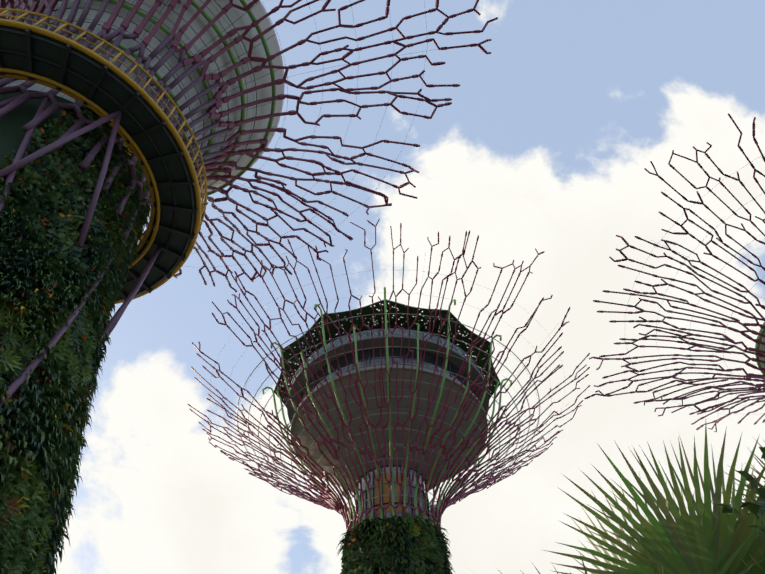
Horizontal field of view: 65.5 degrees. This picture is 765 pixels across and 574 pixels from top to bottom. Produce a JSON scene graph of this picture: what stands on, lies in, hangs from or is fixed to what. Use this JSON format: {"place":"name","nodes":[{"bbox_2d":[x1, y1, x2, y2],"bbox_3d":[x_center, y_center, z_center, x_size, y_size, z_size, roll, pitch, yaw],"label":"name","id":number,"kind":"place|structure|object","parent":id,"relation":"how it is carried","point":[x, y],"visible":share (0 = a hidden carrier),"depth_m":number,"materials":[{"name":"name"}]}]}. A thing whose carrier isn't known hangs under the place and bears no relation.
{"place":"outdoors","nodes":[
{"label":"outdoors","id":0,"kind":"place"},
{"bbox_2d":[0,10,204,219],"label":"skyway rail cables","id":1,"kind":"object","parent":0,"point":[129,76],"visible":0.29,"depth_m":20.44,"materials":[{"name":"metal"}]},
{"bbox_2d":[309,324,462,361],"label":"bistro roof slab","id":2,"kind":"structure","parent":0,"point":[375,327],"depth_m":66.24,"materials":[{"name":"grey concrete"}]},
{"bbox_2d":[275,301,497,405],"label":"bistro perforated roof","id":3,"kind":"structure","parent":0,"point":[424,324],"depth_m":66.43,"materials":[{"name":"black metal"}]},
{"bbox_2d":[274,299,500,407],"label":"roof edge frame","id":4,"kind":"object","parent":3,"relation":"attached to","point":[371,305],"visible":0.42,"depth_m":66.06,"materials":[{"name":"metal"}]},
{"bbox_2d":[262,287,511,528],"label":"ribs","id":5,"kind":"object","parent":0,"point":[390,435],"visible":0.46,"depth_m":60.03,"materials":[{"name":"green metal"}]},
{"bbox_2d":[287,335,488,423],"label":"bistro balcony slab","id":6,"kind":"structure","parent":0,"point":[455,361],"depth_m":63.66,"materials":[{"name":"grey concrete"}]},
{"bbox_2d":[292,328,482,381],"bbox_3d":[0.662,13.861,69.903,23.200,1.050,23.200,-2,-52,0],"label":"bistro glass balustrade","id":7,"kind":"object","parent":6,"relation":"on","point":[382,333],"visible":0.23,"depth_m":63.59,"materials":[{"name":"clear glass"}]},
{"bbox_2d":[301,331,474,400],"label":"windows","id":8,"kind":"structure","parent":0,"point":[430,357],"depth_m":62.66,"materials":[{"name":"black glass"}]},
{"bbox_2d":[316,439,465,573],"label":"supertree ribs","id":9,"kind":"object","parent":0,"point":[339,507],"visible":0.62,"depth_m":57.13,"materials":[{"name":"purple metal"}]},
{"bbox_2d":[187,219,589,517],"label":"canopy branches","id":10,"kind":"object","parent":9,"relation":"attached to","point":[461,495],"visible":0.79,"depth_m":59.59,"materials":[{"name":"purple metal"}]},
{"bbox_2d":[237,313,539,521],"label":"hoop rings","id":11,"kind":"object","parent":10,"relation":"attached to","point":[390,412],"visible":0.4,"depth_m":58.60,"materials":[{"name":"metal"}]},
{"bbox_2d":[291,365,487,492],"bbox_3d":[0.857,18.520,63.934,21.900,6.700,21.900,-2,-52,0],"label":"shell","id":12,"kind":"object","parent":10,"relation":"attached to","point":[297,428],"visible":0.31,"depth_m":60.54},
{"bbox_2d":[291,328,483,402],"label":"bistro mullions","id":13,"kind":"object","parent":12,"relation":"on","point":[369,359],"visible":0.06,"depth_m":63.28,"materials":[{"name":"grey metal"}]},
{"bbox_2d":[210,253,571,510],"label":"supertree cables","id":14,"kind":"object","parent":10,"relation":"attached to","point":[367,386],"visible":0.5,"depth_m":59.06,"materials":[{"name":"grey metal"}]},
{"bbox_2d":[358,466,428,522],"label":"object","id":15,"kind":"object","parent":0,"point":[408,510],"visible":0.21,"depth_m":57.76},
{"bbox_2d":[375,474,403,513],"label":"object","id":16,"kind":"object","parent":15,"relation":"in","point":[386,498],"visible":0.35,"depth_m":56.90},
{"bbox_2d":[356,465,429,528],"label":"shaft frames","id":17,"kind":"structure","parent":15,"relation":"attached to","point":[365,491],"depth_m":57.77,"materials":[{"name":"metal"}]},
{"bbox_2d":[347,518,440,573],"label":"supertree planting backing","id":18,"kind":"object","parent":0,"point":[398,563],"visible":0.04,"depth_m":51.81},
{"bbox_2d":[337,512,454,573],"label":"supertree planting","id":19,"kind":"object","parent":18,"relation":"attached to","point":[434,547],"visible":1,"depth_m":52.15,"materials":[{"name":"green plant"}]},
{"bbox_2d":[54,0,764,573],"label":"sky","id":20,"kind":"structure","parent":0,"point":[546,139],"materials":[{"name":"white"}]},
{"bbox_2d":[584,113,764,431],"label":"supertree canopy","id":21,"kind":"object","parent":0,"point":[748,377],"visible":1,"depth_m":46.38,"materials":[{"name":"purple metal"}]},
{"bbox_2d":[625,154,764,413],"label":"canopy wires","id":22,"kind":"object","parent":21,"relation":"attached to","point":[701,296],"visible":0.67,"depth_m":44.85,"materials":[{"name":"grey metal"}]},
{"label":"plaza","id":23,"kind":"structure","parent":0,"visible":0},
{"bbox_2d":[0,94,135,406],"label":"diagonal brace","id":24,"kind":"object","parent":23,"relation":"on","point":[14,385],"visible":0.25,"depth_m":15.37,"materials":[{"name":"purple paint"}]},
{"bbox_2d":[0,111,160,346],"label":"skyway support struts","id":25,"kind":"object","parent":24,"relation":"on","point":[118,314],"visible":0.52,"depth_m":18.42,"materials":[{"name":"metal"}]},
{"bbox_2d":[0,25,195,298],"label":"walkway deck ribs","id":26,"kind":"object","parent":25,"relation":"on","point":[136,108],"depth_m":20.67,"materials":[{"name":"black metal"}]},
{"bbox_2d":[0,28,197,301],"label":"walkway underside","id":27,"kind":"object","parent":26,"relation":"attached to","point":[30,57],"visible":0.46,"depth_m":21.06,"materials":[{"name":"black metal"}]},
{"bbox_2d":[0,8,206,303],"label":"yellow skyway rails","id":28,"kind":"object","parent":26,"relation":"attached to","point":[15,23],"visible":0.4,"depth_m":20.72,"materials":[{"name":"yellow metal"}]},
{"bbox_2d":[0,0,228,259],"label":"supertree ribs","id":29,"kind":"object","parent":24,"relation":"on","point":[27,95],"visible":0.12,"depth_m":24.47,"materials":[{"name":"purple paint"}]},
{"bbox_2d":[0,0,497,292],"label":"canopy branches","id":30,"kind":"object","parent":29,"relation":"attached to","point":[211,112],"visible":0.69,"depth_m":33.90,"materials":[{"name":"purple metal"}]},
{"bbox_2d":[28,0,436,267],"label":"supertree cables","id":31,"kind":"object","parent":30,"relation":"attached to","point":[313,134],"visible":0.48,"depth_m":35.50,"materials":[{"name":"grey metal"}]},
{"bbox_2d":[4,0,275,195],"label":"hoop rings","id":32,"kind":"object","parent":24,"relation":"attached to","point":[157,75],"visible":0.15,"depth_m":29.00,"materials":[{"name":"paint"}]},
{"bbox_2d":[4,0,272,197],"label":"supertree hoops","id":33,"kind":"object","parent":32,"relation":"attached to","point":[201,68],"visible":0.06,"depth_m":28.42,"materials":[{"name":"green"}]},
{"bbox_2d":[466,422,764,573],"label":"fan palm","id":34,"kind":"object","parent":23,"relation":"on","point":[705,540],"visible":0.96,"depth_m":6.32,"materials":[{"name":"green plant"}]},
{"bbox_2d":[627,438,764,560],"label":"fan palm","id":35,"kind":"object","parent":23,"relation":"on","point":[761,486],"depth_m":7.07,"materials":[{"name":"green plant"}]},
{"bbox_2d":[716,447,764,573],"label":"broadleaf tree","id":36,"kind":"object","parent":23,"relation":"on","point":[755,508],"visible":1,"depth_m":5.30,"materials":[{"name":"green plant"}]},
{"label":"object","id":37,"kind":"object","parent":23,"relation":"on","visible":0},
{"bbox_2d":[755,322,764,367],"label":"supertree concrete funnel","id":38,"kind":"object","parent":37,"relation":"on","point":[762,347],"visible":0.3,"depth_m":45.19,"materials":[{"name":"grey concrete"}]},
{"bbox_2d":[756,329,764,374],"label":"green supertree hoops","id":39,"kind":"object","parent":38,"relation":"attached to","point":[757,348],"visible":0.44,"depth_m":45.01,"materials":[{"name":"paint"}]},
{"bbox_3d":[-12.543,2.521,14.142,6.300,23.200,6.300,-2,-52,0],"label":"supertree","id":40,"kind":"object","parent":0,"visible":0},
{"bbox_2d":[0,90,98,462],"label":"supertree planting backing","id":41,"kind":"object","parent":40,"relation":"attached to","point":[12,124],"visible":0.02,"depth_m":18.95,"materials":[{"name":"green plant"}]},
{"bbox_2d":[0,100,150,573],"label":"supertree planting","id":42,"kind":"object","parent":41,"relation":"attached to","point":[45,415],"visible":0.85,"depth_m":14.66,"materials":[{"name":"green plant"}]},
{"bbox_2d":[3,0,284,191],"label":"canopy funnel","id":43,"kind":"object","parent":40,"relation":"on","point":[236,17],"visible":0.15,"depth_m":28.67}
]}

